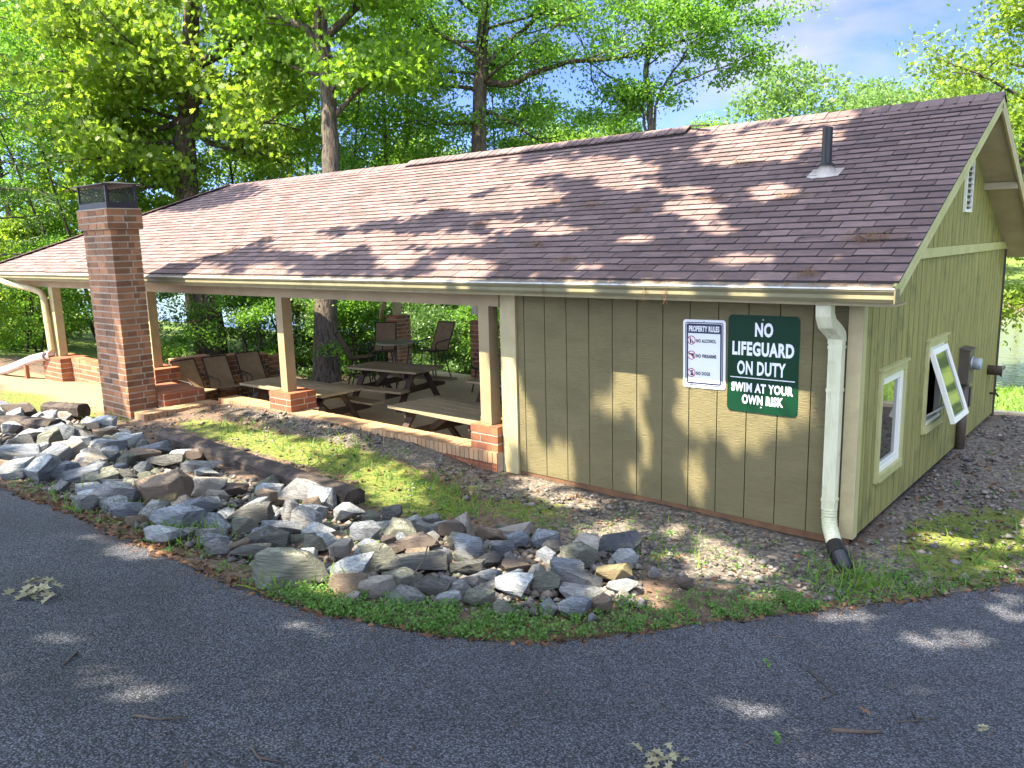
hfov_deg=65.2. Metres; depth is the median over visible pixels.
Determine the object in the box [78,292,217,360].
bush
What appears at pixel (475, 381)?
picnic table
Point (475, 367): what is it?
bar chair
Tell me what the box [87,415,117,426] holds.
stone
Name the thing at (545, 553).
stone
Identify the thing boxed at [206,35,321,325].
woodland tree
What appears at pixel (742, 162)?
needle clump
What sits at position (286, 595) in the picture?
twig
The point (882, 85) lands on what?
tree
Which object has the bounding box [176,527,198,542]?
stone
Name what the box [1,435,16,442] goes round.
stone
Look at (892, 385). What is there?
window
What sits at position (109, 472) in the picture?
rock
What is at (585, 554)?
rock
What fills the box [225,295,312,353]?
bush
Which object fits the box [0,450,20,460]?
rock
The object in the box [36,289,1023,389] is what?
lake water
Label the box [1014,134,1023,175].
tree
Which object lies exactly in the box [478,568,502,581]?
rock
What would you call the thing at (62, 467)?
rock
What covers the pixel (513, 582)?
rock
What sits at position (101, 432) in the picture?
rock
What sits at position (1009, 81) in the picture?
tree
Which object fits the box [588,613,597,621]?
rock
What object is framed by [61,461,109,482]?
rock
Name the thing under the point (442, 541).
gravel
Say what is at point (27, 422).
timber
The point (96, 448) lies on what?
rock
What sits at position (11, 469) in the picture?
rock
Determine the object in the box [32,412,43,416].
stone
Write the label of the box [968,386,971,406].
outlet box
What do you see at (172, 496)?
rock
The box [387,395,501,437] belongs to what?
picnic table
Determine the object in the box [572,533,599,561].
stone
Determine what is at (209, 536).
stone
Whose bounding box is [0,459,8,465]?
stone
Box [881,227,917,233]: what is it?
twig
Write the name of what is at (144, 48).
oak tree
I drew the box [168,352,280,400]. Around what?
brick wall
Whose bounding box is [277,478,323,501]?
rock
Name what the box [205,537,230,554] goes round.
rock
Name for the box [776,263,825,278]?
needle clump
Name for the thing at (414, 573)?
twig
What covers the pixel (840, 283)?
roof needles
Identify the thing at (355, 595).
rock
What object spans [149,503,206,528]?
rock
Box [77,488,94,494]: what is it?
stone
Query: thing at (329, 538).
stone
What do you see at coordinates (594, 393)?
pavilion
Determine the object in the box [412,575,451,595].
rock
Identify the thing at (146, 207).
woodland tree
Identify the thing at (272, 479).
stone
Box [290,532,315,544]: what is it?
stone
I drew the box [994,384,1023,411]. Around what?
lawn grass
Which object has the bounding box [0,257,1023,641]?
ground
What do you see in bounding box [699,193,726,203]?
needle clump
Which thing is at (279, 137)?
woodland tree
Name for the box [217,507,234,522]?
stone
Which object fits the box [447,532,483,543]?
stone
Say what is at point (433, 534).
stone
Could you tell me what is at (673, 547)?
grass tufts
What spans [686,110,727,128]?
tree
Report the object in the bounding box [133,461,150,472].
stone
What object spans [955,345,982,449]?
electric meter
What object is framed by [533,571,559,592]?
rock
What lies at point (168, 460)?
rock
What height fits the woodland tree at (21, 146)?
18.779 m
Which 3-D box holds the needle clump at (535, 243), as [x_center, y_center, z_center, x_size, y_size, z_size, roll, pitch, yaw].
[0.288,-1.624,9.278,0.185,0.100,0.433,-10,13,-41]
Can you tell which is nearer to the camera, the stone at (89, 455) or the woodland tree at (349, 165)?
the stone at (89, 455)
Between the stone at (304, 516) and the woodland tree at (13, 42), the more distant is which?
the woodland tree at (13, 42)
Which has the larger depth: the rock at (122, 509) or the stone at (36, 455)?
the stone at (36, 455)
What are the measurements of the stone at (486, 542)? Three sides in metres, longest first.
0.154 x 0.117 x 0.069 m
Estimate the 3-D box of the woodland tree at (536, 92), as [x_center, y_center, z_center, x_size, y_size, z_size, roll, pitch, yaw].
[-0.075,-7.405,34.429,5.712,13.535,7.465,-7,11,-27]
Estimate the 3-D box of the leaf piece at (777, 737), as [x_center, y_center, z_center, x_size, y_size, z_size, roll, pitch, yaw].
[1.187,1.600,3.610,0.054,0.045,0.056,-7,12,-29]
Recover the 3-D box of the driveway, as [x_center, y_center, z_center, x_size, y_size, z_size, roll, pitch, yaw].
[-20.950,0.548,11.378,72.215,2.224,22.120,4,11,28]
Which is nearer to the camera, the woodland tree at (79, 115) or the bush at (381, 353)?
the bush at (381, 353)
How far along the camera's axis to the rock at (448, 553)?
6.35 m
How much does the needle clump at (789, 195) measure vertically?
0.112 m
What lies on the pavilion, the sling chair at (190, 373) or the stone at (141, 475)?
the sling chair at (190, 373)
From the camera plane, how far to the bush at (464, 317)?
24.02 m
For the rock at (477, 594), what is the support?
on the ground at (36, 389)
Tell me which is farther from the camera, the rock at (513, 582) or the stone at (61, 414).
the stone at (61, 414)
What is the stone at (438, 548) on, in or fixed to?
on the ground at (36, 389)
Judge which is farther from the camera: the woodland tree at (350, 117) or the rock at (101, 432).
the woodland tree at (350, 117)
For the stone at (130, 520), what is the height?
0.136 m
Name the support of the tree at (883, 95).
on the ground at (36, 389)
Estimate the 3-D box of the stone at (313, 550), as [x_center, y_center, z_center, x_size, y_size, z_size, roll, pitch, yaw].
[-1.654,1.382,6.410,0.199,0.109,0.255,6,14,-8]
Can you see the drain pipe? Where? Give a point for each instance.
(25, 363)
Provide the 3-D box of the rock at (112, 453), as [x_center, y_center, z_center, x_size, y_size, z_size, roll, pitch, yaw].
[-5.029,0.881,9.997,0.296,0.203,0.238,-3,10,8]
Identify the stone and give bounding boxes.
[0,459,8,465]
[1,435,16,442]
[3,434,33,444]
[6,407,24,415]
[13,452,47,458]
[14,428,42,440]
[21,454,61,481]
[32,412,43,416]
[36,427,63,445]
[38,442,50,450]
[41,415,55,417]
[41,442,75,461]
[43,424,78,438]
[51,479,69,492]
[52,439,87,457]
[55,418,72,424]
[57,411,72,417]
[61,415,72,420]
[68,436,93,445]
[73,425,87,430]
[73,447,108,466]
[75,482,100,493]
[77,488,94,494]
[86,459,102,465]
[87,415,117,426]
[90,440,127,450]
[98,495,128,510]
[101,479,120,482]
[102,435,115,439]
[113,463,127,468]
[116,432,144,446]
[118,428,131,433]
[123,478,136,487]
[124,514,150,525]
[129,448,161,461]
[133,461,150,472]
[137,471,155,478]
[137,499,171,523]
[150,468,160,473]
[170,494,191,504]
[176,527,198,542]
[199,532,231,547]
[200,512,231,531]
[205,489,228,499]
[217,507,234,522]
[228,537,251,549]
[240,497,267,507]
[248,496,256,501]
[251,526,264,532]
[253,475,279,487]
[255,483,283,493]
[272,505,281,519]
[273,498,284,506]
[290,505,322,528]
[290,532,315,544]
[301,547,317,557]
[303,504,327,519]
[307,486,336,509]
[317,531,338,549]
[354,538,376,546]
[358,575,396,598]
[359,542,396,572]
[376,520,389,531]
[395,532,406,539]
[406,514,421,525]
[421,513,440,523]
[427,530,439,539]
[431,547,449,550]
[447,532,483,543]
[449,578,470,594]
[455,512,474,535]
[464,573,483,587]
[475,526,504,539]
[483,539,489,548]
[485,579,496,590]
[492,523,507,528]
[498,521,533,535]
[503,551,515,558]
[528,563,544,573]
[530,528,559,548]
[536,546,556,562]
[539,597,556,615]
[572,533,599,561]
[611,548,638,563]
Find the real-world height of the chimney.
4.240 m
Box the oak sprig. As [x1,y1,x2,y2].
[2,576,62,604]
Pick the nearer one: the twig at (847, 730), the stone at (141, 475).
the twig at (847, 730)
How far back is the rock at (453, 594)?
5.52 m
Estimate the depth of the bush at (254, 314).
26.98 m
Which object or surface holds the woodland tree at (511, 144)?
on the ground at (36, 389)
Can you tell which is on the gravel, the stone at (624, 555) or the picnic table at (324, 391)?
the stone at (624, 555)
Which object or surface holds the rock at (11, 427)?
on the ground at (36, 389)
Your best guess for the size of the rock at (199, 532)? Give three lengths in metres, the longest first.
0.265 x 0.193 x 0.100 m
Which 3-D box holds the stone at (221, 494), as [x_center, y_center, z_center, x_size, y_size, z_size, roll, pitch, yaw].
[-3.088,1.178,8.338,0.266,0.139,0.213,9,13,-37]
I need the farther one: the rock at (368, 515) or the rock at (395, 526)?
the rock at (368, 515)
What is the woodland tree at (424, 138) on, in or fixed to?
on the ground at (36, 389)
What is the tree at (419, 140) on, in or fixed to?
on the ground at (36, 389)
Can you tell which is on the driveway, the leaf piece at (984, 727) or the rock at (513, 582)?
the leaf piece at (984, 727)
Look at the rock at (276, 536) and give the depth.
6.67 m
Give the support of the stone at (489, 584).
on the ground at (36, 389)
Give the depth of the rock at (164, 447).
10.39 m
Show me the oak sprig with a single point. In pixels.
(32, 592)
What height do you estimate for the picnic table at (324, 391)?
0.761 m
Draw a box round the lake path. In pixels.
[994,410,1023,415]
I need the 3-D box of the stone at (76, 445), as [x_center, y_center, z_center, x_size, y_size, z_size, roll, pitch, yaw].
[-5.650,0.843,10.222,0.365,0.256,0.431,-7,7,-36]
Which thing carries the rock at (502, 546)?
on the ground at (36, 389)
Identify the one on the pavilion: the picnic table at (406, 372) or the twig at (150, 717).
the picnic table at (406, 372)
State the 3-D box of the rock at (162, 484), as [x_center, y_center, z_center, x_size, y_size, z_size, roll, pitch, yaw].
[-3.495,1.062,8.023,0.559,0.336,0.349,-4,10,-16]
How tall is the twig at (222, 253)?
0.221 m
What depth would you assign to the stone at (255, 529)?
6.91 m
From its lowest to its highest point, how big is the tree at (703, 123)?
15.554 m
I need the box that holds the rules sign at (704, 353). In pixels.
[683,319,725,389]
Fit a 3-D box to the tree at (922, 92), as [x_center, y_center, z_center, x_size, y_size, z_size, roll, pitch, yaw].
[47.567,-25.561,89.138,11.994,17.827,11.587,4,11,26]
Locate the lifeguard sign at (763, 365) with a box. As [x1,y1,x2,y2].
[727,314,799,416]
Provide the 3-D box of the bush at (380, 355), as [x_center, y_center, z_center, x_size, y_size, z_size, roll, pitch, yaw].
[-3.670,-1.728,27.181,5.050,4.173,4.800,3,11,25]
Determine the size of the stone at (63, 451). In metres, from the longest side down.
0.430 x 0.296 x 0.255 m
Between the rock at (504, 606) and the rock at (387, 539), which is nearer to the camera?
the rock at (504, 606)
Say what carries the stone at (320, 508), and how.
on the gravel
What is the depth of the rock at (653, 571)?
6.38 m
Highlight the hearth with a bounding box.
[155,382,204,407]
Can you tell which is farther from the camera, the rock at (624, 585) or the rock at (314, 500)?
the rock at (314, 500)
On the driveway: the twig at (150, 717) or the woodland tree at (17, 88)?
the twig at (150, 717)
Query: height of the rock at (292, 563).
0.221 m
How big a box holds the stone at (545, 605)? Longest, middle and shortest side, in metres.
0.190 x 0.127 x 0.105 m
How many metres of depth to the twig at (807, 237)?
7.29 m
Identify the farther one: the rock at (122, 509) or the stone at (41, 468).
the stone at (41, 468)
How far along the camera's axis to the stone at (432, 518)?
7.75 m
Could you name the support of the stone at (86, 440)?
on the gravel
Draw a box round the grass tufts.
[43,403,1023,605]
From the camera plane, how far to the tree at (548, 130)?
83.49 m
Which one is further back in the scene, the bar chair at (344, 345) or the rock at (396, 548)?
the bar chair at (344, 345)
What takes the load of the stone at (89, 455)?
on the ground at (36, 389)
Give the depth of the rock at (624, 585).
5.99 m
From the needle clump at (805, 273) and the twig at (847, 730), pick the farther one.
the needle clump at (805, 273)
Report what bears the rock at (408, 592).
on the gravel
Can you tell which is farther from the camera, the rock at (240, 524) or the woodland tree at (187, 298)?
the woodland tree at (187, 298)
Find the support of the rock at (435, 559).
on the gravel
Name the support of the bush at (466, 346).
on the ground at (36, 389)
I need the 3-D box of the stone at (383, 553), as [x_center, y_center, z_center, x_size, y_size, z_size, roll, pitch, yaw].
[-1.081,1.379,6.263,0.292,0.221,0.376,-8,6,-44]
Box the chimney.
[70,181,156,418]
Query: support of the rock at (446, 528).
on the gravel
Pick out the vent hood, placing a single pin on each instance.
(995, 370)
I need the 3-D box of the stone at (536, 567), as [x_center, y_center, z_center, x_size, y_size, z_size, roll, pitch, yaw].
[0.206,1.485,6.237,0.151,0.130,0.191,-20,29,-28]
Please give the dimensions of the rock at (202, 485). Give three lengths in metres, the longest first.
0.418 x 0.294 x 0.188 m
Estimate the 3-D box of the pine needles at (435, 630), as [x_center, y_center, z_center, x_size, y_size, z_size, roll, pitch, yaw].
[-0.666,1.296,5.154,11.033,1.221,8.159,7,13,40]
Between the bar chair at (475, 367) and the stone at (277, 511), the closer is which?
the stone at (277, 511)
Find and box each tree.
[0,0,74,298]
[0,0,139,243]
[0,0,202,237]
[0,0,215,236]
[0,0,358,355]
[0,1,63,324]
[0,6,79,238]
[0,20,95,340]
[0,112,35,241]
[15,9,180,237]
[133,2,251,331]
[167,64,304,347]
[182,0,459,382]
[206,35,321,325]
[210,38,320,327]
[216,0,382,311]
[258,42,422,334]
[294,0,468,317]
[318,0,476,347]
[342,0,730,373]
[368,134,436,164]
[391,130,460,159]
[438,25,578,154]
[451,35,586,343]
[497,132,544,147]
[512,120,578,142]
[527,0,838,139]
[539,122,614,142]
[580,119,643,137]
[587,102,661,136]
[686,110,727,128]
[694,117,722,127]
[720,53,873,124]
[821,75,906,112]
[850,83,928,108]
[886,0,1023,350]
[895,73,984,102]
[946,70,1023,134]
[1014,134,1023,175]
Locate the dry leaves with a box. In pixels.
[628,742,690,767]
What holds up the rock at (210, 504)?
on the gravel
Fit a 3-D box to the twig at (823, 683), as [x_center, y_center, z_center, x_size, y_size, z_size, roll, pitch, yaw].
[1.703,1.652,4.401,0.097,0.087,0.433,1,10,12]
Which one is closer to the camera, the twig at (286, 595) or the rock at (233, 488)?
the twig at (286, 595)
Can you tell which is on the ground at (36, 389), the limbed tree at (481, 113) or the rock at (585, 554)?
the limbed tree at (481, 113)
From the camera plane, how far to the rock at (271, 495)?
8.16 m
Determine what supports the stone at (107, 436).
on the gravel
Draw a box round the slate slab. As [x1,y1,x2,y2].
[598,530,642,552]
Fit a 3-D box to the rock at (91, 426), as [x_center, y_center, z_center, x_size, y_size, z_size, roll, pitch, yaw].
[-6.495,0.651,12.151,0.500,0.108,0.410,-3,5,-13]
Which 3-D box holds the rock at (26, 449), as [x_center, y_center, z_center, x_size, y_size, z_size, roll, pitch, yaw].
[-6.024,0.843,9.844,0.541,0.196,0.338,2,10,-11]
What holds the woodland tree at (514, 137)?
on the ground at (36, 389)
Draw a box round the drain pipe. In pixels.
[0,349,54,378]
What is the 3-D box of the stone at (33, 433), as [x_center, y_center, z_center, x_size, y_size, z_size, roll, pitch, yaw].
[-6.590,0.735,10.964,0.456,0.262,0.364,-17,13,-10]
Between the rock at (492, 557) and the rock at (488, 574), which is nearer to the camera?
the rock at (488, 574)
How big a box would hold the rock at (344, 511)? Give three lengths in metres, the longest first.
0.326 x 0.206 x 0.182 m
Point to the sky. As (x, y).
(856, 41)
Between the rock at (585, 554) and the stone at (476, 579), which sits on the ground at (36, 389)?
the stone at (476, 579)
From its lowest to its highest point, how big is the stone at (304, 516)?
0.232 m
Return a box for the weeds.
[8,410,1023,642]
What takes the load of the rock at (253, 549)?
on the gravel
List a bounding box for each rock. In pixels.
[0,402,37,416]
[0,443,41,455]
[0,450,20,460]
[0,456,33,479]
[1,421,22,434]
[42,410,58,417]
[50,460,80,479]
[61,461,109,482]
[69,422,98,430]
[70,494,98,511]
[76,430,89,436]
[79,466,118,483]
[80,447,100,452]
[90,438,114,444]
[90,480,139,501]
[92,427,119,437]
[100,445,119,461]
[109,502,142,518]
[112,432,130,438]
[116,451,137,466]
[117,468,138,478]
[134,468,194,503]
[135,439,148,447]
[137,440,171,453]
[143,525,182,541]
[146,453,184,466]
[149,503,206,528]
[164,492,179,500]
[169,449,188,458]
[180,460,222,472]
[184,496,221,511]
[185,448,203,459]
[191,477,227,495]
[194,467,218,475]
[195,528,227,537]
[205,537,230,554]
[222,483,249,494]
[227,501,274,522]
[229,543,271,556]
[231,516,258,534]
[240,525,290,546]
[251,547,329,590]
[255,488,277,503]
[260,520,302,533]
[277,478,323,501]
[280,498,299,520]
[301,522,335,534]
[302,496,321,504]
[303,534,325,550]
[326,552,373,574]
[327,573,367,596]
[328,538,353,558]
[333,502,365,520]
[344,590,361,602]
[350,520,380,541]
[361,510,379,521]
[375,550,446,569]
[380,504,402,520]
[381,535,396,543]
[381,567,422,585]
[382,584,425,605]
[383,517,416,536]
[387,543,405,553]
[394,531,440,552]
[405,547,429,552]
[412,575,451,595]
[414,521,437,532]
[436,589,461,604]
[437,519,466,536]
[439,575,458,581]
[440,549,452,564]
[447,559,484,573]
[452,533,483,555]
[454,549,473,560]
[462,585,495,605]
[477,550,504,567]
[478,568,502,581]
[489,540,514,553]
[493,600,513,617]
[495,571,533,596]
[501,558,530,570]
[506,529,529,546]
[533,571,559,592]
[542,540,562,554]
[550,557,584,573]
[557,565,601,588]
[558,595,592,616]
[559,541,597,567]
[559,582,601,597]
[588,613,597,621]
[591,593,612,611]
[595,563,631,579]
[605,578,637,592]
[647,566,660,577]
[674,576,692,588]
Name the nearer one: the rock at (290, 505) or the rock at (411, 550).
the rock at (411, 550)
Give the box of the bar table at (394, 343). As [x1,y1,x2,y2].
[376,339,414,388]
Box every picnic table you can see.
[240,376,383,418]
[339,361,457,412]
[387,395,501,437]
[466,375,501,425]
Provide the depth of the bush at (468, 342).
26.38 m
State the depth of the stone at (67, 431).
11.08 m
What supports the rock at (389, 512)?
on the gravel
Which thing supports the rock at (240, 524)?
on the ground at (36, 389)
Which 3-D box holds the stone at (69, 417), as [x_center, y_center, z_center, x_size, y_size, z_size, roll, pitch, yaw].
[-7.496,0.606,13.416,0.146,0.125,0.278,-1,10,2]
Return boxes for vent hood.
[987,364,1005,377]
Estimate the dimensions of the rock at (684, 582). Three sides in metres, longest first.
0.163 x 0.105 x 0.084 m
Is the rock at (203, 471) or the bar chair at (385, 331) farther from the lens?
the bar chair at (385, 331)
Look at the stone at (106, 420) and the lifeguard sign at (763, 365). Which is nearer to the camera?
the lifeguard sign at (763, 365)
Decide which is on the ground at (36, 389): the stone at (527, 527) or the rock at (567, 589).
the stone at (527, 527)
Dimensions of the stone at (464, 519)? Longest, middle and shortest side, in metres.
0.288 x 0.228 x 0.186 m
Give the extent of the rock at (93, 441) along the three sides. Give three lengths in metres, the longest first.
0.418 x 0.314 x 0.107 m
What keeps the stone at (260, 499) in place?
on the ground at (36, 389)
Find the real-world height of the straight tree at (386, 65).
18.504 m
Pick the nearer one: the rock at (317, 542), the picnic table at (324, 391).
the rock at (317, 542)
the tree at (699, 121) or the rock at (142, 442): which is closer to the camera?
the rock at (142, 442)
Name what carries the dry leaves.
on the driveway
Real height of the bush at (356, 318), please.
4.094 m
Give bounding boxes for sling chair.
[170,358,221,399]
[201,354,249,399]
[235,350,278,397]
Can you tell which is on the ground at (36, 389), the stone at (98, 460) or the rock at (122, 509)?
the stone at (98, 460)
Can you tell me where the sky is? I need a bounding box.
[0,0,1023,230]
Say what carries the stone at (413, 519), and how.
on the ground at (36, 389)
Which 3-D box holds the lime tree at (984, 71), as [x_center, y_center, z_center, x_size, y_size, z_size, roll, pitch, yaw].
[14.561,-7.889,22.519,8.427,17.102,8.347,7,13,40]
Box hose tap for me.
[990,389,998,396]
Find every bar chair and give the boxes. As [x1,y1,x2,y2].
[334,331,375,383]
[370,321,397,379]
[416,321,454,376]
[470,350,500,392]
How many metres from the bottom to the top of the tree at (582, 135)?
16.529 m
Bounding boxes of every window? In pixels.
[873,357,910,483]
[920,332,968,434]
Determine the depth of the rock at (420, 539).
6.64 m
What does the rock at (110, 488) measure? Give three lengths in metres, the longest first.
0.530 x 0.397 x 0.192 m
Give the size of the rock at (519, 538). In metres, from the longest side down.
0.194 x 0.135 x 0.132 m
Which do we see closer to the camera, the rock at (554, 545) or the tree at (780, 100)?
the rock at (554, 545)
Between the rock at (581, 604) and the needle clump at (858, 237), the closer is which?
the rock at (581, 604)
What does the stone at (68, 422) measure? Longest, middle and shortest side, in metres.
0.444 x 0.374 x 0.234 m
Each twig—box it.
[62,651,77,664]
[134,714,187,719]
[202,245,240,258]
[250,745,278,761]
[271,585,301,603]
[408,545,427,585]
[792,236,824,242]
[807,669,834,698]
[830,727,881,733]
[853,226,911,239]
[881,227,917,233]
[898,710,935,722]
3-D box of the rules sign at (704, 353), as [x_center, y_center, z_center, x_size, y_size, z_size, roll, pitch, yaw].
[1.889,-0.292,7.877,0.455,0.680,0.006,6,12,40]
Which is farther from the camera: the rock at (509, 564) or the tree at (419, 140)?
the tree at (419, 140)
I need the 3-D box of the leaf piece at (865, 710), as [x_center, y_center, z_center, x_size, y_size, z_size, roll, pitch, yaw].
[1.770,1.638,4.014,0.073,0.017,0.042,7,13,40]
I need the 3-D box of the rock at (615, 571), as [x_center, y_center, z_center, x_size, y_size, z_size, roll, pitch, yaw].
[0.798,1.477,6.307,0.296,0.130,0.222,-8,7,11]
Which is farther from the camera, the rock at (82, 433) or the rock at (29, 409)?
the rock at (29, 409)
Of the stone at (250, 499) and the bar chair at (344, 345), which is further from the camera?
the bar chair at (344, 345)
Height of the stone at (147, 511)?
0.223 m
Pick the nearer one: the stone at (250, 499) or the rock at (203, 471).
the stone at (250, 499)
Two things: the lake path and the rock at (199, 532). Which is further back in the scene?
the lake path
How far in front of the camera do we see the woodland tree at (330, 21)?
36.47 m
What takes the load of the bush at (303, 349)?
on the ground at (36, 389)
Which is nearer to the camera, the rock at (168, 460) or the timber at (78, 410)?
the rock at (168, 460)
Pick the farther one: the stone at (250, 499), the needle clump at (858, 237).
the stone at (250, 499)
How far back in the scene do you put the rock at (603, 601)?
5.56 m
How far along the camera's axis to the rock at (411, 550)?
6.50 m
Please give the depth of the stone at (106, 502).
7.67 m
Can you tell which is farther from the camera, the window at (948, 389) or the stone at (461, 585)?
the window at (948, 389)
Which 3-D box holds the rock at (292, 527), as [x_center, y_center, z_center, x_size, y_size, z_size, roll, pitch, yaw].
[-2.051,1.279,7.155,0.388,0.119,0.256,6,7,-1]
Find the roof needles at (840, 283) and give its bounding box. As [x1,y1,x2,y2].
[3,102,986,289]
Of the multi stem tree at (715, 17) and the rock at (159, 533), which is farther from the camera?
the multi stem tree at (715, 17)
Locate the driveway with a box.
[0,487,1023,767]
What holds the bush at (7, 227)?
on the ground at (36, 389)
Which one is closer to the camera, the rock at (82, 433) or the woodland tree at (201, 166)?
the rock at (82, 433)
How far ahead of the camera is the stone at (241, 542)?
6.52 m
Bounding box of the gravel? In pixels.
[0,405,1023,638]
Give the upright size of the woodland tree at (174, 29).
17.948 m
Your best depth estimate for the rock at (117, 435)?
11.06 m
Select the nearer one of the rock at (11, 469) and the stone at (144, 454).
the rock at (11, 469)
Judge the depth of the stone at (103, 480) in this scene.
8.64 m
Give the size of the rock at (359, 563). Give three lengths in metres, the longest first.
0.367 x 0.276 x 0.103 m
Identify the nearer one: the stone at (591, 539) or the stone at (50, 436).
the stone at (591, 539)
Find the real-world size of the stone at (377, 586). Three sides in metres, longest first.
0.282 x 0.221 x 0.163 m
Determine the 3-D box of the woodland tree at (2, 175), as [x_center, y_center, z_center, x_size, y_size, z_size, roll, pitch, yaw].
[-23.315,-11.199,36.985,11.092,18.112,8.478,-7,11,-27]
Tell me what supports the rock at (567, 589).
on the gravel
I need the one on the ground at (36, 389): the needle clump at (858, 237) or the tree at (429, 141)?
the tree at (429, 141)
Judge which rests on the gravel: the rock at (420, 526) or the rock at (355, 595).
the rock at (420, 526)
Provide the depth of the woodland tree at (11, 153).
30.91 m
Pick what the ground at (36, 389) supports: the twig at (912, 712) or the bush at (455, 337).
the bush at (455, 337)
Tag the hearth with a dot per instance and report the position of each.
(168, 394)
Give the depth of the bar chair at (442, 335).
19.01 m
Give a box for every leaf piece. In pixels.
[763,658,770,666]
[772,731,780,743]
[859,707,871,715]
[977,724,990,730]
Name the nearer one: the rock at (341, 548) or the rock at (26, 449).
the rock at (341, 548)
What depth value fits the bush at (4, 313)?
23.26 m
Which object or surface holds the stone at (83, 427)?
on the ground at (36, 389)
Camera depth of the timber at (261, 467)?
9.59 m
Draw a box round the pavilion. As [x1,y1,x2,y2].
[0,91,1023,574]
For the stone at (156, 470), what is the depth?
9.42 m
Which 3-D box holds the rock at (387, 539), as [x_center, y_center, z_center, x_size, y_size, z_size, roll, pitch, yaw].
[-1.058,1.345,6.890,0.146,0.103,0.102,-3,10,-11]
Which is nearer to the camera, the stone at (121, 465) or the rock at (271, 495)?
the rock at (271, 495)
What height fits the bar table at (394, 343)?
1.022 m
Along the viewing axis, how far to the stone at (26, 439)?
10.52 m
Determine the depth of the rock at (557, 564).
6.28 m
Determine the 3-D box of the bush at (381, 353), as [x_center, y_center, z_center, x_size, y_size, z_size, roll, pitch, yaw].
[-4.777,-2.752,29.585,5.736,5.459,6.052,-3,10,-10]
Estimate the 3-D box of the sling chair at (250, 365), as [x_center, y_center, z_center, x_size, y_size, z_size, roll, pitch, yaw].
[-5.247,-0.139,16.490,0.649,1.018,0.807,-11,14,-43]
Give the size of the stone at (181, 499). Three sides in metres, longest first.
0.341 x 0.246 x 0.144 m
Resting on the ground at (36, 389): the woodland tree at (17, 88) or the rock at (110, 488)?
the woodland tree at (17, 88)
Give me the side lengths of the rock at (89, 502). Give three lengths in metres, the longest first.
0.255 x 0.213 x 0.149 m
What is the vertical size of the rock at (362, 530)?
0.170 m
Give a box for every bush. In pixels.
[0,204,93,335]
[0,232,92,352]
[0,234,92,344]
[0,285,33,349]
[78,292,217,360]
[162,294,311,365]
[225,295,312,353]
[291,298,374,368]
[291,298,384,379]
[295,300,413,378]
[339,301,427,361]
[340,301,455,379]
[379,302,470,373]
[410,305,470,373]
[429,305,500,374]
[445,305,500,374]
[445,323,500,370]
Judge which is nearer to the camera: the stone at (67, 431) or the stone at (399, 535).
the stone at (399, 535)
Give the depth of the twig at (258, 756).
3.19 m
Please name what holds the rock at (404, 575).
on the ground at (36, 389)
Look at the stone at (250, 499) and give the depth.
8.27 m
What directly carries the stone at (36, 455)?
on the ground at (36, 389)
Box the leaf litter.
[1,405,1023,645]
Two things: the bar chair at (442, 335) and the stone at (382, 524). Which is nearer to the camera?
the stone at (382, 524)
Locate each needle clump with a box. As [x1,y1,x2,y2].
[523,240,553,247]
[550,255,577,262]
[579,200,599,207]
[619,204,650,211]
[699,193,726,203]
[726,160,748,166]
[765,191,810,200]
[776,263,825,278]
[826,227,908,247]
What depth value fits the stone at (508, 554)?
6.57 m
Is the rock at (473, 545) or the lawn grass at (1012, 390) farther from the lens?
the lawn grass at (1012, 390)
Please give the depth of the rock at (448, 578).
5.87 m
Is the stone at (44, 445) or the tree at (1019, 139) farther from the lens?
the tree at (1019, 139)
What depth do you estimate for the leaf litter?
6.59 m
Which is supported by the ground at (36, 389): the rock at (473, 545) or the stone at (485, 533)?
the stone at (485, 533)
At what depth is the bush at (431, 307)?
24.33 m
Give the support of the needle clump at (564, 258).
on the pavilion
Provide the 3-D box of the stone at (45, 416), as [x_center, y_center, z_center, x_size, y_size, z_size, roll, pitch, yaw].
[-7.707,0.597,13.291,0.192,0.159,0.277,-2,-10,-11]
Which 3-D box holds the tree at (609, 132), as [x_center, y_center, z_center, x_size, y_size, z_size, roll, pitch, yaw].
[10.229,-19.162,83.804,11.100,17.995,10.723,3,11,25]
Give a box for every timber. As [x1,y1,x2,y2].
[0,415,65,433]
[40,401,90,418]
[154,427,364,504]
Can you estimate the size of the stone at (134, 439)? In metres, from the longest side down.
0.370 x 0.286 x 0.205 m
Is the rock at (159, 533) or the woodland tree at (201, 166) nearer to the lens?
the rock at (159, 533)
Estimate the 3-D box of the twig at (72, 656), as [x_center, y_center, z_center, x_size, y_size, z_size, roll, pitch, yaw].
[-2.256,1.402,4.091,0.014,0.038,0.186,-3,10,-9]
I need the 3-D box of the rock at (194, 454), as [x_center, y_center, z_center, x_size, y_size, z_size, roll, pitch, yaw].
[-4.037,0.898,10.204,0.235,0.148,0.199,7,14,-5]
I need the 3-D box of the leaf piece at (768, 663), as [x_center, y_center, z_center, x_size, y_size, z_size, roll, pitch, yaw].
[1.482,1.621,4.652,0.050,0.040,0.056,4,11,28]
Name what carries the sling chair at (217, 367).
on the pavilion
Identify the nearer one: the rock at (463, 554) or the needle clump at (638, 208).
the rock at (463, 554)
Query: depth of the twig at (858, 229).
6.85 m
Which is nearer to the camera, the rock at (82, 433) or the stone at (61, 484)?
the stone at (61, 484)
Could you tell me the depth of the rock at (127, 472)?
8.79 m
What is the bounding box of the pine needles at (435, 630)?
[1,488,1021,767]
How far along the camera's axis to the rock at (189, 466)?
9.58 m
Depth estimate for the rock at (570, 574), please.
5.99 m
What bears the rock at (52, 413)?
on the ground at (36, 389)
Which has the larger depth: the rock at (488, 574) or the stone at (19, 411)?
the stone at (19, 411)
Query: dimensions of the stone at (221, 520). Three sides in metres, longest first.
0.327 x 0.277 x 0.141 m

